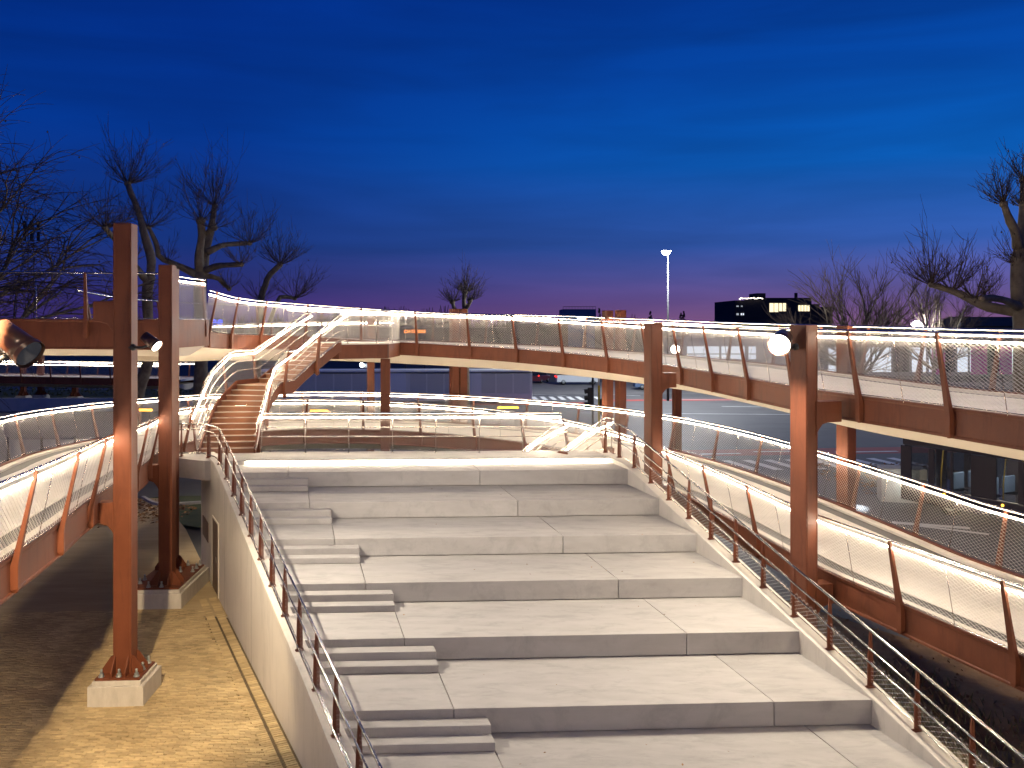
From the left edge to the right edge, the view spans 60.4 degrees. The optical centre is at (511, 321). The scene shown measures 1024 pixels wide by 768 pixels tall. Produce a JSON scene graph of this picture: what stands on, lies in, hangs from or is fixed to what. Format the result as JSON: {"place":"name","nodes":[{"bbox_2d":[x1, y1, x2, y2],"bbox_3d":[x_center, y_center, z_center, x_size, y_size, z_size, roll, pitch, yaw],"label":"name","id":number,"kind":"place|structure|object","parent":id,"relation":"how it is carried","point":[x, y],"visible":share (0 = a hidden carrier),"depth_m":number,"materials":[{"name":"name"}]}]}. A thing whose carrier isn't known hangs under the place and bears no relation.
{"place":"outdoors","nodes":[
{"label":"outdoors","id":0,"kind":"place"},
{"bbox_2d":[0,398,217,410],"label":"wall","id":1,"kind":"structure","parent":0,"point":[21,404],"depth_m":79.15,"materials":[{"name":"grey concrete"}]},
{"bbox_2d":[0,498,227,616],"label":"pavement","id":2,"kind":"structure","parent":0,"point":[77,575],"depth_m":27.68,"materials":[{"name":"concrete"}]},
{"bbox_2d":[138,265,208,608],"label":"steel column","id":3,"kind":"structure","parent":2,"relation":"on","point":[173,580],"depth_m":24.91,"materials":[{"name":"brown metal"}]},
{"bbox_2d":[0,271,208,355],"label":"walkway ramp","id":4,"kind":"structure","parent":3,"relation":"attached to","point":[85,335],"depth_m":25.79,"materials":[{"name":"metal"}]},
{"bbox_2d":[0,390,278,407],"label":"grass verge","id":5,"kind":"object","parent":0,"point":[92,395],"depth_m":97.35,"materials":[{"name":"green plant"}]},
{"bbox_2d":[32,355,49,397],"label":"steel column","id":6,"kind":"structure","parent":5,"relation":"on","point":[40,393],"depth_m":84.77,"materials":[{"name":"metal"}]},
{"bbox_2d":[0,360,193,389],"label":"walkway ramp","id":7,"kind":"structure","parent":6,"relation":"attached to","point":[97,380],"depth_m":82.04,"materials":[{"name":"concrete"}]},
{"bbox_2d":[0,386,223,395],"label":"hedge","id":8,"kind":"object","parent":5,"relation":"on","point":[52,393],"visible":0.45,"depth_m":95.93,"materials":[{"name":"black plant"}]},
{"bbox_2d":[0,597,301,767],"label":"brick paving","id":9,"kind":"structure","parent":0,"point":[207,704],"depth_m":18.54,"materials":[{"name":"beige brick"}]},
{"bbox_2d":[87,223,160,707],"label":"steel column","id":10,"kind":"structure","parent":9,"relation":"on","point":[129,675],"depth_m":18.66,"materials":[{"name":"brown metal"}]},
{"bbox_2d":[128,332,162,351],"bbox_3d":[-7.771,0.420,18.640,0.786,0.421,0.269,0,0,18],"label":"floodlight","id":11,"kind":"object","parent":10,"relation":"attached to","point":[152,342],"visible":1,"depth_m":18.52,"materials":[{"name":"brown metal"}]},
{"bbox_2d":[0,391,1023,691],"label":"walkway ramp","id":12,"kind":"structure","parent":10,"relation":"on","point":[946,601],"depth_m":20.68,"materials":[{"name":"metal"}]},
{"bbox_2d":[153,496,200,527],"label":"grass bank","id":13,"kind":"structure","parent":0,"point":[193,518],"depth_m":36.82,"materials":[{"name":"green plant"}]},
{"bbox_2d":[97,498,196,527],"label":"leaf litter","id":14,"kind":"object","parent":13,"relation":"on","point":[154,509],"visible":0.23,"depth_m":37.42,"materials":[{"name":"brown plant"}]},
{"bbox_2d":[224,326,363,337],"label":"shed","id":15,"kind":"structure","parent":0,"point":[276,329],"depth_m":200.00,"materials":[{"name":"brick"}]},
{"bbox_2d":[214,320,390,361],"bbox_3d":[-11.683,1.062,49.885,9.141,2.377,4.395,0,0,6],"label":"building","id":16,"kind":"structure","parent":0,"point":[285,334],"depth_m":47.97,"materials":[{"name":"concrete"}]},
{"bbox_2d":[362,327,511,343],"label":"shed","id":17,"kind":"structure","parent":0,"point":[508,334],"depth_m":190.00,"materials":[{"name":"brick"}]},
{"bbox_2d":[0,382,1005,497],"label":"road","id":18,"kind":"structure","parent":0,"point":[763,420],"depth_m":68.53,"materials":[{"name":"grey asphalt"}]},
{"bbox_2d":[14,368,31,397],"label":"steel column","id":19,"kind":"structure","parent":18,"relation":"on","point":[22,393],"depth_m":87.29,"materials":[{"name":"brown metal"}]},
{"bbox_2d":[67,388,83,397],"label":"steel column","id":20,"kind":"structure","parent":18,"relation":"on","point":[75,393],"depth_m":86.37,"materials":[{"name":"brown metal"}]},
{"bbox_2d":[0,64,206,411],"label":"bare tree","id":21,"kind":"object","parent":18,"relation":"on","point":[13,286],"visible":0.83,"depth_m":49.37,"materials":[{"name":"brown plant"}]},
{"bbox_2d":[51,116,177,431],"bbox_3d":[-24.611,-2.755,54.503,5.949,21.582,10.447,0,0,0],"label":"plane tree","id":22,"kind":"object","parent":18,"relation":"on","point":[144,372],"visible":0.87,"depth_m":54.96,"materials":[{"name":"brown plant"}]},
{"bbox_2d":[7,436,270,460],"bbox_3d":[-18.932,6.900,44.884,13.076,2.200,0.128,0,0,-4],"label":"hoarding","id":23,"kind":"object","parent":18,"relation":"on","point":[48,444],"visible":0.08,"depth_m":44.50,"materials":[{"name":"black metal"}]},
{"bbox_2d":[112,126,279,422],"bbox_3d":[-20.889,-2.773,60.000,10.464,21.546,9.446,0,0,0],"label":"plane tree","id":24,"kind":"object","parent":18,"relation":"on","point":[204,250],"visible":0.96,"depth_m":59.57,"materials":[{"name":"brown plant"}]},
{"bbox_2d":[241,197,326,377],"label":"plane tree","id":25,"kind":"object","parent":18,"relation":"on","point":[268,277],"visible":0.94,"depth_m":67.88,"materials":[{"name":"brown plant"}]},
{"bbox_2d":[367,318,374,450],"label":"steel column","id":26,"kind":"structure","parent":18,"relation":"on","point":[370,376],"depth_m":43.43,"materials":[{"name":"brown metal"}]},
{"bbox_2d":[380,358,389,450],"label":"steel column","id":27,"kind":"structure","parent":18,"relation":"on","point":[384,384],"depth_m":35.81,"materials":[{"name":"brown metal"}]},
{"bbox_2d":[261,369,531,403],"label":"city bus","id":28,"kind":"object","parent":18,"relation":"on","point":[505,383],"visible":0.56,"depth_m":86.36,"materials":[{"name":"grey paint"}]},
{"bbox_2d":[449,309,466,422],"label":"steel column","id":29,"kind":"structure","parent":18,"relation":"on","point":[457,380],"depth_m":43.33,"materials":[{"name":"metal"}]},
{"bbox_2d":[438,254,487,404],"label":"plane tree","id":30,"kind":"object","parent":18,"relation":"on","point":[465,290],"visible":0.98,"depth_m":84.80,"materials":[{"name":"brown plant"}]},
{"bbox_2d":[499,407,516,425],"bbox_3d":[-0.273,6.918,60.025,1.400,2.264,0.130,0,0,0],"label":"warning light","id":31,"kind":"object","parent":18,"relation":"on","point":[507,407],"visible":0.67,"depth_m":60.04,"materials":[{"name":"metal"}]},
{"bbox_2d":[471,402,583,404],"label":"cycle lane","id":32,"kind":"structure","parent":18,"relation":"on","point":[529,403],"depth_m":86.96,"materials":[{"name":"asphalt"}]},
{"bbox_2d":[532,371,549,382],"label":"parked car","id":33,"kind":"object","parent":18,"relation":"on","point":[539,376],"visible":0.62,"depth_m":115.30,"materials":[{"name":"red paint"}]},
{"bbox_2d":[555,374,597,384],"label":"white van","id":34,"kind":"object","parent":18,"relation":"on","point":[562,379],"visible":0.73,"depth_m":112.13,"materials":[{"name":"white paint"}]},
{"bbox_2d":[583,378,593,433],"bbox_3d":[4.330,5.250,50.010,0.660,5.500,0.300,0,0,0],"label":"traffic light","id":35,"kind":"object","parent":18,"relation":"on","point":[589,397],"visible":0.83,"depth_m":49.88,"materials":[{"name":"black metal"}]},
{"bbox_2d":[598,378,599,434],"bbox_3d":[5.000,4.900,50.600,0.120,6.200,0.120,0,0,-23],"label":"marker post","id":36,"kind":"object","parent":18,"relation":"on","point":[598,400],"visible":0.48,"depth_m":50.55,"materials":[{"name":"grey metal"}]},
{"bbox_2d":[633,383,643,389],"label":"parked car","id":37,"kind":"object","parent":18,"relation":"on","point":[640,386],"visible":0.28,"depth_m":104.01,"materials":[{"name":"blue"}]},
{"bbox_2d":[613,399,730,400],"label":"cycle lane","id":38,"kind":"structure","parent":18,"relation":"on","point":[684,400],"depth_m":90.29,"materials":[{"name":"asphalt"}]},
{"bbox_2d":[661,250,670,400],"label":"street lamp","id":39,"kind":"object","parent":38,"relation":"on","point":[665,252],"visible":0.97,"depth_m":89.92,"materials":[{"name":"white metal"}]},
{"bbox_2d":[722,460,759,469],"bbox_3d":[12.850,8.050,49.500,0.550,0.001,3.517,0,0,-15],"label":"crossing stripe","id":40,"kind":"object","parent":18,"relation":"on","point":[739,464],"visible":0.6,"depth_m":49.54,"materials":[{"name":"paint"}]},
{"bbox_2d":[744,460,782,469],"bbox_3d":[14.100,8.050,49.620,0.550,0.001,3.517,0,0,-15],"label":"crossing stripe","id":41,"kind":"object","parent":18,"relation":"on","point":[754,462],"visible":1,"depth_m":49.37,"materials":[{"name":"paint"}]},
{"bbox_2d":[765,460,789,467],"bbox_3d":[15.350,8.050,49.740,0.550,0.001,3.517,0,0,-15],"label":"crossing stripe","id":42,"kind":"object","parent":18,"relation":"on","point":[786,465],"visible":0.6,"depth_m":50.06,"materials":[{"name":"paint"}]},
{"bbox_2d":[682,447,949,455],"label":"cycle lane","id":43,"kind":"structure","parent":18,"relation":"on","point":[898,449],"depth_m":54.73,"materials":[{"name":"asphalt"}]},
{"bbox_2d":[856,451,897,451],"bbox_3d":[22.000,8.046,54.600,4.020,0.001,0.350,0,0,-6],"label":"lane marking","id":44,"kind":"object","parent":43,"relation":"on","point":[876,451],"visible":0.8,"depth_m":54.68,"materials":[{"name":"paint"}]},
{"bbox_2d":[761,241,946,374],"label":"bare tree","id":45,"kind":"object","parent":18,"relation":"on","point":[879,318],"visible":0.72,"depth_m":94.36,"materials":[{"name":"brown plant"}]},
{"bbox_2d":[856,459,874,465],"bbox_3d":[20.350,8.050,50.220,0.550,0.001,3.517,0,0,-15],"label":"crossing stripe","id":46,"kind":"object","parent":18,"relation":"on","point":[862,461],"visible":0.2,"depth_m":50.42,"materials":[{"name":"paint"}]},
{"bbox_2d":[866,458,898,464],"bbox_3d":[21.600,8.050,50.340,0.550,0.001,3.517,0,0,-15],"label":"crossing stripe","id":47,"kind":"object","parent":18,"relation":"on","point":[879,460],"visible":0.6,"depth_m":50.78,"materials":[{"name":"paint"}]},
{"bbox_2d":[888,458,927,466],"bbox_3d":[22.850,8.050,50.460,0.550,0.001,3.517,0,0,-15],"label":"crossing stripe","id":48,"kind":"object","parent":18,"relation":"on","point":[897,459],"visible":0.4,"depth_m":50.42,"materials":[{"name":"paint"}]},
{"bbox_2d":[818,462,1001,493],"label":"shrubs","id":49,"kind":"object","parent":18,"relation":"on","point":[924,466],"visible":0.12,"depth_m":46.89,"materials":[{"name":"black plant"}]},
{"bbox_2d":[912,321,922,381],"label":"street lamp","id":50,"kind":"object","parent":18,"relation":"on","point":[921,341],"visible":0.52,"depth_m":101.89,"materials":[{"name":"white metal"}]},
{"bbox_2d":[888,138,1023,392],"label":"plane tree","id":51,"kind":"object","parent":18,"relation":"on","point":[1013,307],"visible":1,"depth_m":42.05,"materials":[{"name":"brown plant"}]},
{"bbox_2d":[0,327,1011,617],"bbox_3d":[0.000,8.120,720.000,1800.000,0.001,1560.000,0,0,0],"label":"ground","id":52,"kind":"structure","parent":0,"point":[186,367],"depth_m":157.05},
{"bbox_2d":[23,221,39,318],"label":"telecom mast","id":53,"kind":"object","parent":52,"relation":"on","point":[38,234],"visible":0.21,"depth_m":179.62,"materials":[{"name":"black metal"}]},
{"bbox_2d":[141,496,200,504],"bbox_3d":[-15.257,8.010,38.932,3.554,0.220,1.189,0,0,17],"label":"kerb edge","id":54,"kind":"object","parent":52,"relation":"on","point":[147,499],"visible":0.42,"depth_m":38.71,"materials":[{"name":"concrete"}]},
{"bbox_2d":[210,318,224,380],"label":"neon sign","id":55,"kind":"object","parent":52,"relation":"on","point":[217,319],"visible":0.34,"depth_m":120.14,"materials":[{"name":"multicoloured metal"}]},
{"bbox_2d":[209,319,448,333],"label":"undergrowth","id":56,"kind":"object","parent":52,"relation":"on","point":[401,324],"visible":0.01,"depth_m":321.88,"materials":[{"name":"green plant"}]},
{"bbox_2d":[39,305,635,336],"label":"treeline","id":57,"kind":"object","parent":52,"relation":"on","point":[431,320],"visible":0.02,"depth_m":347.51,"materials":[{"name":"black plant"}]},
{"bbox_2d":[360,362,366,368],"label":"floodlight","id":58,"kind":"object","parent":52,"relation":"on","point":[363,364],"visible":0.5,"depth_m":149.72,"materials":[{"name":"grey paint"}]},
{"bbox_2d":[179,449,967,767],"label":"grandstand","id":59,"kind":"object","parent":52,"relation":"on","point":[577,609],"visible":0.87,"depth_m":18.16,"materials":[{"name":"concrete"}]},
{"bbox_2d":[179,423,382,767],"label":"balustrade","id":60,"kind":"object","parent":59,"relation":"on","point":[335,724],"visible":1,"depth_m":16.97,"materials":[{"name":"brown metal"}]},
{"bbox_2d":[191,310,399,453],"bbox_3d":[-8.053,2.074,33.423,3.858,5.107,11.197,0,0,23],"label":"steel stair","id":61,"kind":"object","parent":59,"relation":"on","point":[293,371],"visible":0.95,"depth_m":32.29,"materials":[{"name":"metal"}]},
{"bbox_2d":[259,412,561,452],"bbox_3d":[-3.315,3.607,28.784,9.870,1.327,0.127,0,0,-1],"label":"platform railing","id":62,"kind":"object","parent":59,"relation":"on","point":[435,427],"visible":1,"depth_m":28.77,"materials":[{"name":"silver metal"}]},
{"bbox_2d":[521,417,613,454],"bbox_3d":[1.352,5.037,30.765,2.000,3.687,4.529,0,0,-33],"label":"steel stair","id":63,"kind":"object","parent":59,"relation":"on","point":[587,439],"visible":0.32,"depth_m":29.61,"materials":[{"name":"metal"}]},
{"bbox_2d":[598,420,1023,767],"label":"balustrade","id":64,"kind":"object","parent":59,"relation":"on","point":[918,708],"visible":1,"depth_m":16.97,"materials":[{"name":"brown metal"}]},
{"bbox_2d":[676,313,684,336],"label":"conifer tree","id":65,"kind":"object","parent":52,"relation":"on","point":[680,317],"visible":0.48,"depth_m":299.85,"materials":[{"name":"black plant"}]},
{"bbox_2d":[678,311,687,336],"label":"conifer tree","id":66,"kind":"object","parent":52,"relation":"on","point":[683,315],"visible":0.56,"depth_m":299.75,"materials":[{"name":"black plant"}]},
{"bbox_2d":[663,337,789,364],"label":"garage","id":67,"kind":"structure","parent":52,"relation":"on","point":[736,342],"depth_m":122.00,"materials":[{"name":"white metal"}]},
{"bbox_2d":[687,346,718,358],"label":"window","id":68,"kind":"structure","parent":67,"relation":"in","point":[692,347],"depth_m":121.84,"materials":[{"name":"white glass"}]},
{"bbox_2d":[721,346,744,358],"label":"window","id":69,"kind":"structure","parent":67,"relation":"in","point":[736,353],"depth_m":121.84,"materials":[{"name":"white glass"}]},
{"bbox_2d":[749,346,755,358],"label":"window","id":70,"kind":"structure","parent":67,"relation":"in","point":[753,347],"depth_m":121.84,"materials":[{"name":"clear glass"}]},
{"bbox_2d":[818,334,1012,375],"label":"shop row","id":71,"kind":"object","parent":52,"relation":"on","point":[911,373],"visible":0.3,"depth_m":130.85,"materials":[{"name":"white metal"}]},
{"bbox_2d":[828,346,835,370],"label":"window","id":72,"kind":"structure","parent":71,"relation":"in","point":[832,368],"depth_m":130.84,"materials":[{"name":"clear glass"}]},
{"bbox_2d":[872,346,890,371],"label":"window","id":73,"kind":"structure","parent":71,"relation":"in","point":[886,351],"depth_m":130.84,"materials":[{"name":"white glass"}]},
{"bbox_2d":[893,346,908,371],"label":"window","id":74,"kind":"structure","parent":71,"relation":"in","point":[902,352],"depth_m":130.84,"materials":[{"name":"grey glass"}]},
{"bbox_2d":[912,346,925,371],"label":"window","id":75,"kind":"structure","parent":71,"relation":"in","point":[918,347],"depth_m":130.84,"materials":[{"name":"white glass"}]},
{"bbox_2d":[945,346,954,371],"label":"window","id":76,"kind":"structure","parent":71,"relation":"in","point":[949,364],"depth_m":130.84,"materials":[{"name":"grey glass"}]},
{"bbox_2d":[957,346,967,371],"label":"window","id":77,"kind":"structure","parent":71,"relation":"in","point":[963,367],"depth_m":130.84,"materials":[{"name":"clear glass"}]},
{"bbox_2d":[988,346,999,371],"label":"window","id":78,"kind":"structure","parent":71,"relation":"in","point":[993,352],"depth_m":130.84,"materials":[{"name":"grey glass"}]},
{"bbox_2d":[929,317,1012,332],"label":"house","id":79,"kind":"structure","parent":52,"relation":"on","point":[1002,322],"depth_m":139.36,"materials":[{"name":"brick"}]},
{"bbox_2d":[0,0,1023,326],"label":"sky","id":80,"kind":"structure","parent":0,"point":[558,147],"materials":[{"name":"blue"}]},
{"bbox_2d":[516,324,568,346],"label":"shed","id":81,"kind":"structure","parent":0,"point":[541,331],"depth_m":170.00,"materials":[{"name":"brick"}]},
{"bbox_2d":[559,306,595,347],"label":"warehouse","id":82,"kind":"structure","parent":0,"point":[581,312],"depth_m":260.00,"materials":[{"name":"black metal"}]},
{"bbox_2d":[595,325,675,351],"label":"shed","id":83,"kind":"structure","parent":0,"point":[629,334],"depth_m":160.00,"materials":[{"name":"brick"}]},
{"bbox_2d":[532,382,1012,393],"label":"pavement","id":84,"kind":"structure","parent":0,"point":[557,388],"depth_m":108.09,"materials":[{"name":"grey concrete"}]},
{"bbox_2d":[402,328,427,368],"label":"led board","id":85,"kind":"object","parent":84,"relation":"on","point":[413,331],"visible":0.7,"depth_m":110.10,"materials":[{"name":"orange metal"}]},
{"bbox_2d":[857,264,993,383],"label":"bare tree","id":86,"kind":"object","parent":84,"relation":"on","point":[925,316],"visible":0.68,"depth_m":99.78,"materials":[{"name":"brown plant"}]},
{"bbox_2d":[715,293,830,336],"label":"office block","id":87,"kind":"structure","parent":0,"point":[751,309],"depth_m":300.00,"materials":[{"name":"brick"}]},
{"bbox_2d":[770,303,777,311],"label":"window","id":88,"kind":"structure","parent":87,"relation":"in","point":[773,306],"depth_m":299.86,"materials":[{"name":"glass"}]},
{"bbox_2d":[779,303,785,310],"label":"window","id":89,"kind":"structure","parent":87,"relation":"in","point":[781,308],"depth_m":299.86,"materials":[{"name":"glass"}]},
{"bbox_2d":[798,305,803,310],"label":"window","id":90,"kind":"structure","parent":87,"relation":"in","point":[800,307],"depth_m":299.86,"materials":[{"name":"glass"}]},
{"bbox_2d":[804,305,809,310],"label":"window","id":91,"kind":"structure","parent":87,"relation":"in","point":[806,308],"depth_m":299.86,"materials":[{"name":"glass"}]},
{"bbox_2d":[706,494,1023,638],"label":"asphalt apron","id":92,"kind":"object","parent":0,"point":[785,581],"depth_m":32.90,"materials":[{"name":"grey asphalt"}]},
{"bbox_2d":[602,310,612,437],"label":"steel column","id":93,"kind":"structure","parent":92,"relation":"on","point":[607,392],"depth_m":38.05,"materials":[{"name":"metal"}]},
{"bbox_2d":[615,310,625,439],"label":"steel column","id":94,"kind":"structure","parent":92,"relation":"on","point":[620,394],"depth_m":38.35,"materials":[{"name":"metal"}]},
{"bbox_2d":[672,339,681,450],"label":"steel column","id":95,"kind":"structure","parent":92,"relation":"on","point":[676,402],"depth_m":40.95,"materials":[{"name":"brown metal"}]},
{"bbox_2d":[836,325,855,509],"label":"steel column","id":96,"kind":"structure","parent":92,"relation":"on","point":[845,442],"depth_m":26.07,"materials":[{"name":"metal"}]},
{"bbox_2d":[76,289,1023,459],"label":"walkway ramp","id":97,"kind":"structure","parent":96,"relation":"on","point":[990,420],"depth_m":24.91,"materials":[{"name":"metal"}]},
{"bbox_2d":[877,464,926,502],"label":"concrete block","id":98,"kind":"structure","parent":92,"relation":"on","point":[919,472],"depth_m":39.15,"materials":[{"name":"grey concrete"}]},
{"bbox_2d":[892,521,988,534],"bbox_3d":[16.780,8.011,34.508,3.494,0.002,1.081,0,0,34],"label":"arrow marking","id":99,"kind":"object","parent":92,"relation":"on","point":[935,527],"visible":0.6,"depth_m":34.47,"materials":[{"name":"paint"}]},
{"bbox_2d":[901,438,1023,523],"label":"city bus","id":100,"kind":"object","parent":92,"relation":"on","point":[979,481],"visible":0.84,"depth_m":36.13,"materials":[{"name":"grey paint"}]},
{"bbox_2d":[785,600,1023,766],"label":"soil bed","id":101,"kind":"object","parent":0,"point":[986,684],"depth_m":19.44,"materials":[{"name":"brown soil"}]},
{"bbox_2d":[644,323,675,499],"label":"steel column","id":102,"kind":"structure","parent":101,"relation":"on","point":[658,381],"depth_m":26.16,"materials":[{"name":"brown metal"}]},
{"bbox_2d":[790,325,841,629],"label":"steel column","id":103,"kind":"structure","parent":101,"relation":"on","point":[811,414],"depth_m":18.47,"materials":[{"name":"brown metal"}]},
{"bbox_2d":[767,329,798,355],"bbox_3d":[5.644,0.425,18.303,0.485,0.549,0.650,0,0,38],"label":"floodlight","id":104,"kind":"object","parent":103,"relation":"attached to","point":[779,342],"visible":1,"depth_m":18.16,"materials":[{"name":"white metal"}]},
{"bbox_2d":[838,610,1021,762],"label":"scattered leaves","id":105,"kind":"object","parent":101,"relation":"on","point":[932,674],"visible":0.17,"depth_m":19.30,"materials":[{"name":"brown plant"}]},
{"bbox_2d":[845,651,1023,767],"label":"grass tufts","id":106,"kind":"object","parent":101,"relation":"on","point":[931,712],"visible":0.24,"depth_m":17.91,"materials":[{"name":"green plant"}]},
{"bbox_2d":[948,749,1023,767],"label":"sandy path","id":107,"kind":"structure","parent":101,"relation":"on","point":[1018,760],"depth_m":16.12,"materials":[{"name":"beige sand"}]},
{"bbox_3d":[-5.720,3.350,8.600,1.246,9.500,1.246,0,0,0],"label":"steel column","id":108,"kind":"object","parent":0,"visible":0},
{"bbox_2d":[0,319,44,367],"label":"floodlight","id":109,"kind":"object","parent":108,"relation":"attached to","point":[20,348],"visible":1,"depth_m":8.50,"materials":[{"name":"brown metal"}]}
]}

